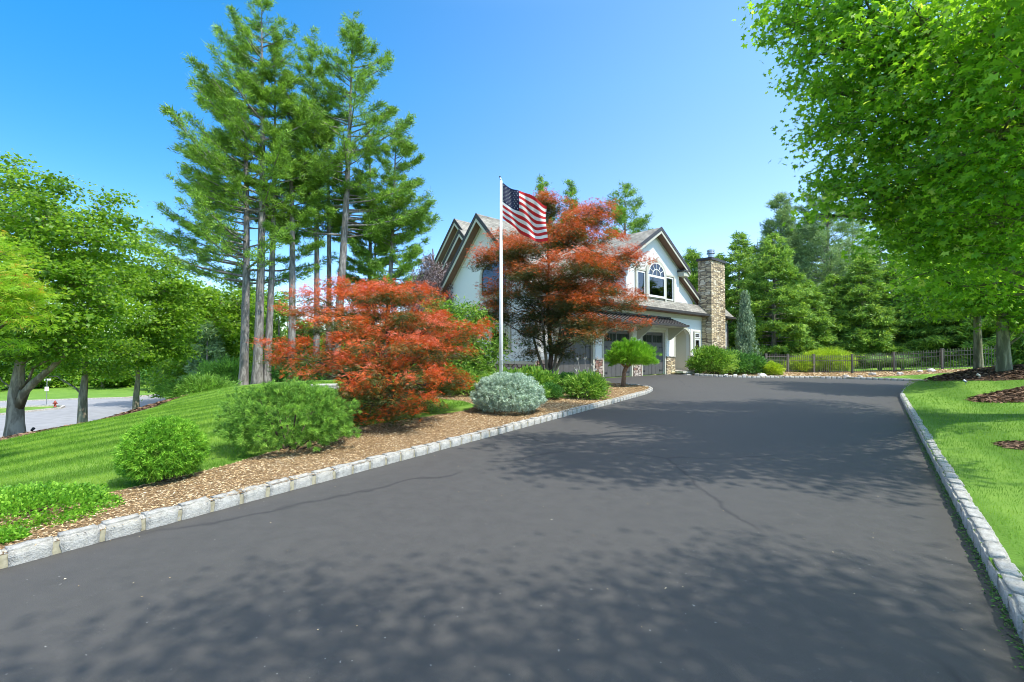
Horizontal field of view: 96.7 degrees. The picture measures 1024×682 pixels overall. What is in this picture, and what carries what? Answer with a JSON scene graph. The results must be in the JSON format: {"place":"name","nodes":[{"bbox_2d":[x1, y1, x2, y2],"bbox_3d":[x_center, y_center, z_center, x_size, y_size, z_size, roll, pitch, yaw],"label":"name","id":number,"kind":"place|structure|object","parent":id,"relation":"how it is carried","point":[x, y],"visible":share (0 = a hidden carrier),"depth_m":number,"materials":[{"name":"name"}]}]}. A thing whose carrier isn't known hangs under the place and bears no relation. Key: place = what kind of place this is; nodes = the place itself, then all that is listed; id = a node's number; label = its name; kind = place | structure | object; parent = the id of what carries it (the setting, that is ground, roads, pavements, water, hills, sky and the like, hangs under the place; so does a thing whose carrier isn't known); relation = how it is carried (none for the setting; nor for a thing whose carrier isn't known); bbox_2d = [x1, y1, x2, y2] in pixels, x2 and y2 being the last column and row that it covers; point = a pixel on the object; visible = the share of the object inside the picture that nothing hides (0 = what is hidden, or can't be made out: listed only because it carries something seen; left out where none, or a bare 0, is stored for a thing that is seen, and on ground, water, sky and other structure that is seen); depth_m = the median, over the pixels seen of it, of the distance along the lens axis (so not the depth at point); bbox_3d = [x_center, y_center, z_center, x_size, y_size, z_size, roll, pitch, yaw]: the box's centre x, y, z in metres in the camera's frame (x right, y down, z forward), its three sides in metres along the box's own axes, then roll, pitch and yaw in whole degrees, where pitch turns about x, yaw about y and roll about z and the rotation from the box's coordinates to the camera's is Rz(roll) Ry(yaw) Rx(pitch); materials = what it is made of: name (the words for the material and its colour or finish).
{"place":"outdoors","nodes":[
{"label":"outdoors","id":0,"kind":"place"},
{"bbox_2d":[0,396,168,436],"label":"street","id":1,"kind":"structure","parent":0,"point":[67,414],"depth_m":43.41,"materials":[{"name":"asphalt"}]},
{"bbox_2d":[0,394,155,414],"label":"street kerb","id":2,"kind":"structure","parent":1,"relation":"on","point":[60,406],"depth_m":47.83,"materials":[{"name":"concrete"}]},
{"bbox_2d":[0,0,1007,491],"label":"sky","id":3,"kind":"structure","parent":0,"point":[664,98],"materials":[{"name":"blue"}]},
{"bbox_2d":[0,374,1023,681],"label":"driveway","id":4,"kind":"structure","parent":0,"point":[686,528],"depth_m":3.04,"materials":[{"name":"asphalt"}]},
{"bbox_2d":[0,383,652,568],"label":"kerb","id":5,"kind":"structure","parent":4,"relation":"on","point":[43,547],"depth_m":4.22,"materials":[{"name":"stone"}]},
{"bbox_2d":[694,373,922,380],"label":"kerb","id":6,"kind":"structure","parent":4,"relation":"on","point":[839,377],"depth_m":25.31,"materials":[{"name":"stone"}]},
{"bbox_2d":[900,385,1023,640],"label":"kerb","id":7,"kind":"structure","parent":4,"relation":"on","point":[979,529],"depth_m":3.33,"materials":[{"name":"stone"}]},
{"bbox_2d":[906,412,1023,669],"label":"leaf litter","id":8,"kind":"object","parent":4,"relation":"on","point":[973,550],"visible":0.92,"depth_m":3.13,"materials":[{"name":"brown plant"}]},
{"bbox_2d":[0,364,1023,621],"bbox_3d":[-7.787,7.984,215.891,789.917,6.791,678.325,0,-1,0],"label":"lawn","id":9,"kind":"structure","parent":0,"point":[918,396],"depth_m":7.25,"materials":[{"name":"plant"}]},
{"bbox_2d":[0,230,75,354],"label":"maple tree","id":10,"kind":"object","parent":9,"relation":"on","point":[14,288],"visible":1,"depth_m":6.88,"materials":[{"name":"green plant"}]},
{"bbox_2d":[3,358,93,388],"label":"leafy tree","id":11,"kind":"object","parent":9,"relation":"on","point":[59,384],"visible":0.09,"depth_m":72.72,"materials":[{"name":"plant"}]},
{"bbox_2d":[25,231,165,423],"bbox_3d":[-20.005,-0.455,20.931,7.276,9.858,4.813,0,-1,0],"label":"maple tree","id":12,"kind":"object","parent":9,"relation":"on","point":[82,391],"visible":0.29,"depth_m":20.99,"materials":[{"name":"green plant"}]},
{"bbox_2d":[63,360,152,387],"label":"leafy tree","id":13,"kind":"object","parent":9,"relation":"on","point":[110,382],"visible":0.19,"depth_m":71.55,"materials":[{"name":"plant"}]},
{"bbox_2d":[131,366,162,387],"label":"leafy tree","id":14,"kind":"object","parent":9,"relation":"on","point":[142,376],"visible":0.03,"depth_m":67.50,"materials":[{"name":"green plant"}]},
{"bbox_2d":[88,240,209,408],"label":"maple tree","id":15,"kind":"object","parent":9,"relation":"on","point":[172,319],"visible":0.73,"depth_m":24.83,"materials":[{"name":"green plant"}]},
{"bbox_2d":[151,370,241,398],"bbox_3d":[-18.202,2.707,26.440,5.009,2.021,3.318,0,-1,0],"label":"juniper shrub","id":16,"kind":"object","parent":9,"relation":"on","point":[188,385],"visible":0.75,"depth_m":25.81,"materials":[{"name":"green plant"}]},
{"bbox_2d":[128,263,272,400],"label":"leafy tree","id":17,"kind":"object","parent":9,"relation":"on","point":[155,383],"visible":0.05,"depth_m":46.37,"materials":[{"name":"plant"}]},
{"bbox_2d":[177,320,228,383],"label":"spruce tree","id":18,"kind":"object","parent":9,"relation":"on","point":[215,347],"visible":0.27,"depth_m":41.83,"materials":[{"name":"plant"}]},
{"bbox_2d":[144,276,277,383],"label":"leafy tree","id":19,"kind":"object","parent":9,"relation":"on","point":[228,305],"visible":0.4,"depth_m":44.24,"materials":[{"name":"plant"}]},
{"bbox_2d":[179,353,251,391],"bbox_3d":[-22.918,2.857,36.380,7.528,3.841,4.035,0,-1,0],"label":"juniper shrub","id":20,"kind":"object","parent":9,"relation":"on","point":[225,366],"visible":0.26,"depth_m":35.87,"materials":[{"name":"green plant"}]},
{"bbox_2d":[102,38,338,385],"bbox_3d":[-20.051,-9.028,32.484,14.823,25.494,12.201,0,-1,0],"label":"pine tree","id":21,"kind":"object","parent":9,"relation":"on","point":[207,224],"visible":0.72,"depth_m":31.31,"materials":[{"name":"green plant"}]},
{"bbox_2d":[0,380,470,513],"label":"grass","id":22,"kind":"structure","parent":9,"relation":"on","point":[125,417],"depth_m":8.36,"materials":[{"name":"plant"}]},
{"bbox_2d":[163,0,344,383],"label":"pine tree","id":23,"kind":"object","parent":9,"relation":"on","point":[244,49],"visible":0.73,"depth_m":31.73,"materials":[{"name":"green plant"}]},
{"bbox_2d":[221,287,288,381],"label":"leafy tree","id":24,"kind":"object","parent":9,"relation":"on","point":[277,296],"visible":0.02,"depth_m":57.35,"materials":[{"name":"plant"}]},
{"bbox_2d":[232,34,307,382],"bbox_3d":[-17.575,-9.598,33.400,6.276,25.994,5.774,0,-1,0],"label":"pine tree","id":25,"kind":"object","parent":9,"relation":"on","point":[256,89],"visible":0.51,"depth_m":32.54,"materials":[{"name":"green plant"}]},
{"bbox_2d":[249,301,299,381],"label":"spruce tree","id":26,"kind":"object","parent":9,"relation":"on","point":[278,324],"visible":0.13,"depth_m":43.79,"materials":[{"name":"plant"}]},
{"bbox_2d":[236,73,331,381],"bbox_3d":[-16.320,-8.428,33.458,6.353,23.418,6.266,0,-1,0],"label":"pine tree","id":27,"kind":"object","parent":9,"relation":"on","point":[292,239],"visible":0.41,"depth_m":32.99,"materials":[{"name":"green plant"}]},
{"bbox_2d":[275,287,302,353],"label":"spruce tree","id":28,"kind":"object","parent":9,"relation":"on","point":[282,315],"visible":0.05,"depth_m":59.61,"materials":[{"name":"plant"}]},
{"bbox_2d":[267,353,331,381],"bbox_3d":[-15.617,2.012,33.408,5.989,2.839,3.639,0,-1,0],"label":"juniper shrub","id":29,"kind":"object","parent":9,"relation":"on","point":[280,374],"visible":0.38,"depth_m":32.73,"materials":[{"name":"green plant"}]},
{"bbox_2d":[276,319,323,381],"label":"spruce tree","id":30,"kind":"object","parent":9,"relation":"on","point":[303,335],"visible":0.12,"depth_m":43.35,"materials":[{"name":"plant"}]},
{"bbox_2d":[257,25,363,380],"bbox_3d":[-15.078,-10.836,35.404,7.395,28.361,8.321,0,-1,0],"label":"pine tree","id":31,"kind":"object","parent":9,"relation":"on","point":[307,89],"visible":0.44,"depth_m":34.81,"materials":[{"name":"green plant"}]},
{"bbox_2d":[302,75,356,379],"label":"pine tree","id":32,"kind":"object","parent":9,"relation":"on","point":[331,230],"visible":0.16,"depth_m":36.33,"materials":[{"name":"green plant"}]},
{"bbox_2d":[251,9,433,379],"bbox_3d":[-11.883,-11.085,34.698,13.164,28.715,9.746,1,-2,-37],"label":"pine tree","id":33,"kind":"object","parent":9,"relation":"on","point":[357,45],"visible":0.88,"depth_m":34.25,"materials":[{"name":"green plant"}]},
{"bbox_2d":[334,116,403,365],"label":"pine tree","id":34,"kind":"object","parent":9,"relation":"on","point":[354,245],"visible":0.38,"depth_m":36.70,"materials":[{"name":"green plant"}]},
{"bbox_2d":[348,166,400,295],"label":"pine tree","id":35,"kind":"object","parent":9,"relation":"on","point":[365,248],"visible":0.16,"depth_m":38.26,"materials":[{"name":"green plant"}]},
{"bbox_2d":[252,274,498,429],"bbox_3d":[-2.516,0.083,9.415,5.363,3.237,4.652,-1,-2,33],"label":"japanese maple","id":36,"kind":"object","parent":9,"relation":"on","point":[365,331],"visible":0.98,"depth_m":8.30,"materials":[{"name":"red plant"}]},
{"bbox_2d":[336,117,442,352],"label":"pine tree","id":37,"kind":"object","parent":9,"relation":"on","point":[409,230],"visible":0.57,"depth_m":35.87,"materials":[{"name":"green plant"}]},
{"bbox_2d":[404,249,454,359],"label":"weeping beech","id":38,"kind":"object","parent":9,"relation":"on","point":[435,274],"visible":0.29,"depth_m":24.58,"materials":[{"name":"purple plant"}]},
{"bbox_2d":[0,369,964,554],"bbox_3d":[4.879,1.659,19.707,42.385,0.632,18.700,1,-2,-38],"label":"planting bed","id":39,"kind":"object","parent":9,"relation":"on","point":[307,452],"visible":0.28,"depth_m":5.86,"materials":[{"name":"brown wood"}]},
{"bbox_2d":[0,525,31,544],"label":"groundcover plant","id":40,"kind":"object","parent":39,"relation":"on","point":[18,533],"visible":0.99,"depth_m":3.29,"materials":[{"name":"green plant"}]},
{"bbox_2d":[0,480,125,529],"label":"groundcover plant","id":41,"kind":"object","parent":39,"relation":"on","point":[30,496],"visible":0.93,"depth_m":3.81,"materials":[{"name":"green plant"}]},
{"bbox_2d":[109,414,210,483],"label":"dwarf spruce","id":42,"kind":"object","parent":39,"relation":"on","point":[185,442],"visible":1,"depth_m":4.70,"materials":[{"name":"green plant"}]},
{"bbox_2d":[211,376,361,453],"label":"mugo pine","id":43,"kind":"object","parent":39,"relation":"on","point":[239,432],"visible":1,"depth_m":6.03,"materials":[{"name":"green plant"}]},
{"bbox_2d":[412,365,485,396],"bbox_3d":[-1.708,1.220,13.585,2.602,1.116,1.854,0,-1,0],"label":"green shrub","id":44,"kind":"object","parent":39,"relation":"on","point":[473,374],"visible":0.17,"depth_m":13.38,"materials":[{"name":"green plant"}]},
{"bbox_2d":[418,294,522,390],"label":"juniper tree","id":45,"kind":"object","parent":39,"relation":"on","point":[489,356],"visible":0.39,"depth_m":14.38,"materials":[{"name":"green plant"}]},
{"bbox_2d":[499,176,502,391],"bbox_3d":[-0.275,-1.237,11.434,0.180,5.872,0.180,0,-1,0],"label":"flagpole","id":46,"kind":"object","parent":39,"relation":"on","point":[501,289],"visible":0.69,"depth_m":11.40,"materials":[{"name":"metal"}]},
{"bbox_2d":[503,183,547,241],"bbox_3d":[0.321,-3.225,11.339,1.123,1.558,0.431,0,-1,0],"label":"flag","id":47,"kind":"object","parent":46,"relation":"hanging from","point":[524,214],"visible":1,"depth_m":11.39,"materials":[{"name":"multicoloured fabric"}]},
{"bbox_2d":[470,365,540,395],"bbox_3d":[-0.122,1.256,13.550,2.373,1.142,1.777,0,-1,0],"label":"shrub","id":48,"kind":"object","parent":39,"relation":"on","point":[511,370],"visible":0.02,"depth_m":13.41,"materials":[{"name":"green plant"}]},
{"bbox_2d":[469,370,548,412],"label":"globe blue spruce","id":49,"kind":"object","parent":39,"relation":"on","point":[532,396],"visible":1,"depth_m":9.76,"materials":[{"name":"green plant"}]},
{"bbox_2d":[515,364,560,394],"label":"leafy shrub","id":50,"kind":"object","parent":39,"relation":"on","point":[545,376],"visible":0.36,"depth_m":13.36,"materials":[{"name":"green plant"}]},
{"bbox_2d":[541,381,564,399],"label":"box shrub","id":51,"kind":"object","parent":39,"relation":"on","point":[555,391],"visible":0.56,"depth_m":12.60,"materials":[{"name":"green plant"}]},
{"bbox_2d":[462,187,659,373],"bbox_3d":[2.019,-1.897,16.135,7.559,7.346,5.480,1,-2,-26],"label":"japanese maple","id":52,"kind":"object","parent":39,"relation":"on","point":[519,252],"visible":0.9,"depth_m":15.23,"materials":[{"name":"red plant"}]},
{"bbox_2d":[559,356,612,399],"bbox_3d":[2.126,1.161,13.171,1.590,1.439,1.407,0,-1,0],"label":"perennial plant","id":53,"kind":"object","parent":39,"relation":"on","point":[590,385],"visible":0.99,"depth_m":12.92,"materials":[{"name":"green plant"}]},
{"bbox_2d":[603,337,661,386],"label":"topiary pine","id":54,"kind":"object","parent":39,"relation":"on","point":[635,351],"visible":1,"depth_m":17.20,"materials":[{"name":"plant"}]},
{"bbox_2d":[685,344,740,374],"bbox_3d":[12.176,1.132,27.579,3.368,2.016,2.409,0,-1,0],"label":"leafy shrub","id":55,"kind":"object","parent":39,"relation":"on","point":[701,358],"visible":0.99,"depth_m":27.07,"materials":[{"name":"green plant"}]},
{"bbox_2d":[709,348,755,373],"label":"leafy shrub","id":56,"kind":"object","parent":39,"relation":"on","point":[744,363],"visible":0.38,"depth_m":27.87,"materials":[{"name":"green plant"}]},
{"bbox_2d":[732,290,761,372],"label":"weeping spruce","id":57,"kind":"object","parent":39,"relation":"on","point":[745,336],"visible":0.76,"depth_m":30.30,"materials":[{"name":"green plant"}]},
{"bbox_2d":[735,349,772,373],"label":"leafy shrub","id":58,"kind":"object","parent":39,"relation":"on","point":[759,361],"visible":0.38,"depth_m":28.44,"materials":[{"name":"green plant"}]},
{"bbox_2d":[759,360,785,374],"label":"leafy shrub","id":59,"kind":"object","parent":39,"relation":"on","point":[776,369],"visible":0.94,"depth_m":28.07,"materials":[{"name":"green plant"}]},
{"bbox_2d":[703,369,967,378],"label":"wood chips","id":60,"kind":"object","parent":39,"relation":"on","point":[889,373],"visible":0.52,"depth_m":27.75,"materials":[{"name":"wood"}]},
{"bbox_2d":[764,345,995,372],"bbox_3d":[22.699,1.237,28.995,11.551,1.843,1.594,-1,-2,29],"label":"iron fence","id":61,"kind":"object","parent":39,"relation":"on","point":[942,351],"visible":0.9,"depth_m":28.55,"materials":[{"name":"brown metal"}]},
{"bbox_2d":[0,367,1023,449],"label":"tree bed","id":62,"kind":"object","parent":9,"relation":"on","point":[992,375],"visible":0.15,"depth_m":14.43,"materials":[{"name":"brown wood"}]},
{"bbox_2d":[0,148,162,436],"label":"maple tree","id":63,"kind":"object","parent":62,"relation":"on","point":[45,223],"visible":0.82,"depth_m":13.80,"materials":[{"name":"green plant"}]},
{"bbox_2d":[0,394,187,439],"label":"bark chips","id":64,"kind":"object","parent":62,"relation":"on","point":[158,403],"visible":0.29,"depth_m":18.06,"materials":[{"name":"wood"}]},
{"bbox_2d":[861,187,995,368],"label":"maple tree","id":65,"kind":"object","parent":62,"relation":"on","point":[978,360],"visible":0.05,"depth_m":18.23,"materials":[{"name":"green plant"}]},
{"bbox_2d":[894,165,1023,371],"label":"maple tree","id":66,"kind":"object","parent":62,"relation":"on","point":[1003,310],"visible":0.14,"depth_m":14.85,"materials":[{"name":"green plant"}]},
{"bbox_2d":[923,364,1023,381],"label":"bark chips","id":67,"kind":"object","parent":62,"relation":"on","point":[969,372],"visible":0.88,"depth_m":15.32,"materials":[{"name":"wood"}]},
{"bbox_2d":[963,386,1023,402],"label":"bark chips","id":68,"kind":"object","parent":62,"relation":"on","point":[993,397],"visible":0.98,"depth_m":11.83,"materials":[{"name":"wood"}]},
{"bbox_2d":[991,440,1023,450],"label":"bark chips","id":69,"kind":"object","parent":62,"relation":"on","point":[1015,444],"visible":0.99,"depth_m":6.42,"materials":[{"name":"wood"}]},
{"bbox_2d":[535,173,557,231],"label":"pine tree","id":70,"kind":"object","parent":9,"relation":"on","point":[541,186],"visible":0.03,"depth_m":50.19,"materials":[{"name":"green plant"}]},
{"bbox_2d":[557,178,588,240],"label":"pine tree","id":71,"kind":"object","parent":9,"relation":"on","point":[572,192],"visible":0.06,"depth_m":54.20,"materials":[{"name":"green plant"}]},
{"bbox_2d":[429,213,735,376],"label":"house","id":72,"kind":"structure","parent":9,"relation":"on","point":[680,331],"depth_m":25.88,"materials":[{"name":"white paint"}]},
{"bbox_2d":[479,261,509,298],"bbox_3d":[-0.841,-2.940,21.488,0.100,1.700,2.100,1,-2,-42],"label":"window","id":73,"kind":"structure","parent":72,"relation":"in","point":[485,273],"depth_m":21.82,"materials":[{"name":"blue glass"}]},
{"bbox_2d":[490,323,510,351],"bbox_3d":[-0.537,-0.149,21.087,0.100,1.300,1.400,1,-2,-42],"label":"window","id":74,"kind":"structure","parent":72,"relation":"in","point":[506,328],"depth_m":20.79,"materials":[{"name":"grey glass"}]},
{"bbox_2d":[559,328,590,374],"bbox_3d":[2.925,0.595,21.248,2.410,2.380,0.132,1,-2,-42],"label":"garage door","id":75,"kind":"structure","parent":72,"relation":"in","point":[566,366],"depth_m":21.38,"materials":[{"name":"grey wood"}]},
{"bbox_2d":[604,330,629,376],"bbox_3d":[5.367,0.651,23.510,2.390,2.380,0.085,1,-2,-42],"label":"garage door","id":76,"kind":"structure","parent":72,"relation":"in","point":[616,370],"depth_m":23.35,"materials":[{"name":"grey wood"}]},
{"bbox_2d":[643,332,662,374],"bbox_3d":[7.935,0.709,25.858,2.330,2.380,0.085,1,-2,-42],"label":"garage door","id":77,"kind":"structure","parent":72,"relation":"in","point":[656,339],"depth_m":26.14,"materials":[{"name":"grey wood"}]},
{"bbox_2d":[635,258,676,304],"bbox_3d":[8.343,-3.463,26.243,4.350,2.660,0.197,1,-2,-42],"label":"window","id":78,"kind":"structure","parent":72,"relation":"in","point":[658,285],"depth_m":26.18,"materials":[{"name":"white glass"}]},
{"bbox_2d":[693,331,700,355],"bbox_3d":[11.916,0.264,29.289,0.880,1.760,0.087,1,-2,-42],"label":"window","id":79,"kind":"structure","parent":72,"relation":"in","point":[696,334],"depth_m":29.25,"materials":[{"name":"white glass"}]},
{"bbox_2d":[595,181,655,241],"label":"pine tree","id":80,"kind":"object","parent":9,"relation":"on","point":[637,223],"visible":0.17,"depth_m":47.68,"materials":[{"name":"green plant"}]},
{"bbox_2d":[681,246,702,304],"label":"pine tree","id":81,"kind":"object","parent":9,"relation":"on","point":[692,255],"visible":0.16,"depth_m":43.66,"materials":[{"name":"green plant"}]},
{"bbox_2d":[714,252,738,352],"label":"spruce tree","id":82,"kind":"object","parent":9,"relation":"on","point":[727,281],"visible":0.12,"depth_m":38.26,"materials":[{"name":"plant"}]},
{"bbox_2d":[725,230,771,357],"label":"spruce tree","id":83,"kind":"object","parent":9,"relation":"on","point":[737,255],"visible":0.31,"depth_m":38.24,"materials":[{"name":"plant"}]},
{"bbox_2d":[732,240,782,352],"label":"spruce tree","id":84,"kind":"object","parent":9,"relation":"on","point":[756,251],"visible":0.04,"depth_m":46.75,"materials":[{"name":"plant"}]},
{"bbox_2d":[733,226,819,366],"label":"spruce tree","id":85,"kind":"object","parent":9,"relation":"on","point":[780,294],"visible":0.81,"depth_m":34.12,"materials":[{"name":"plant"}]},
{"bbox_2d":[753,190,815,317],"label":"pine tree","id":86,"kind":"object","parent":9,"relation":"on","point":[792,237],"visible":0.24,"depth_m":45.29,"materials":[{"name":"green plant"}]},
{"bbox_2d":[782,356,819,372],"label":"golden shrub","id":87,"kind":"object","parent":9,"relation":"on","point":[795,365],"visible":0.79,"depth_m":31.14,"materials":[{"name":"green plant"}]},
{"bbox_2d":[777,279,844,363],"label":"spruce tree","id":88,"kind":"object","parent":9,"relation":"on","point":[821,334],"visible":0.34,"depth_m":34.96,"materials":[{"name":"plant"}]},
{"bbox_2d":[796,347,860,371],"bbox_3d":[22.047,1.296,31.787,4.299,2.012,3.218,0,-1,0],"label":"golden shrub","id":89,"kind":"object","parent":9,"relation":"on","point":[823,353],"visible":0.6,"depth_m":31.11,"materials":[{"name":"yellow plant"}]},
{"bbox_2d":[769,177,889,302],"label":"pine tree","id":90,"kind":"object","parent":9,"relation":"on","point":[816,237],"visible":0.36,"depth_m":43.90,"materials":[{"name":"green plant"}]},
{"bbox_2d":[812,272,878,367],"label":"spruce tree","id":91,"kind":"object","parent":9,"relation":"on","point":[832,295],"visible":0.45,"depth_m":35.91,"materials":[{"name":"plant"}]},
{"bbox_2d":[822,203,878,321],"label":"spruce tree","id":92,"kind":"object","parent":9,"relation":"on","point":[863,233],"visible":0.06,"depth_m":51.76,"materials":[{"name":"plant"}]},
{"bbox_2d":[829,247,911,368],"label":"spruce tree","id":93,"kind":"object","parent":9,"relation":"on","point":[868,290],"visible":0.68,"depth_m":34.69,"materials":[{"name":"plant"}]},
{"bbox_2d":[733,0,1023,304],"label":"maple tree","id":94,"kind":"object","parent":9,"relation":"on","point":[976,133],"visible":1,"depth_m":7.58,"materials":[{"name":"green plant"}]},
{"bbox_2d":[852,223,907,324],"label":"spruce tree","id":95,"kind":"object","parent":9,"relation":"on","point":[869,237],"depth_m":45.93,"materials":[{"name":"plant"}]},
{"bbox_2d":[863,261,942,366],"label":"spruce tree","id":96,"kind":"object","parent":9,"relation":"on","point":[885,295],"visible":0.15,"depth_m":35.30,"materials":[{"name":"plant"}]},
{"bbox_2d":[871,262,961,365],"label":"spruce tree","id":97,"kind":"object","parent":9,"relation":"on","point":[909,326],"visible":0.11,"depth_m":34.29,"materials":[{"name":"plant"}]},
{"bbox_2d":[898,297,1015,366],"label":"spruce tree","id":98,"kind":"object","parent":9,"relation":"on","point":[931,341],"visible":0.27,"depth_m":32.88,"materials":[{"name":"plant"}]},
{"bbox_2d":[892,372,1023,558],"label":"grass","id":99,"kind":"structure","parent":9,"relation":"on","point":[978,444],"depth_m":7.57,"materials":[{"name":"plant"}]},
{"bbox_2d":[929,310,1023,366],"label":"spruce tree","id":100,"kind":"object","parent":9,"relation":"on","point":[958,330],"visible":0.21,"depth_m":30.68,"materials":[{"name":"plant"}]},
{"bbox_2d":[961,313,1023,365],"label":"spruce tree","id":101,"kind":"object","parent":9,"relation":"on","point":[991,342],"visible":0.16,"depth_m":28.47,"materials":[{"name":"plant"}]},
{"bbox_2d":[862,351,892,369],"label":"ornamental grass","id":102,"kind":"object","parent":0,"point":[875,362],"depth_m":30.22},
{"bbox_2d":[887,355,919,368],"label":"ornamental grass","id":103,"kind":"object","parent":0,"point":[905,362],"depth_m":29.38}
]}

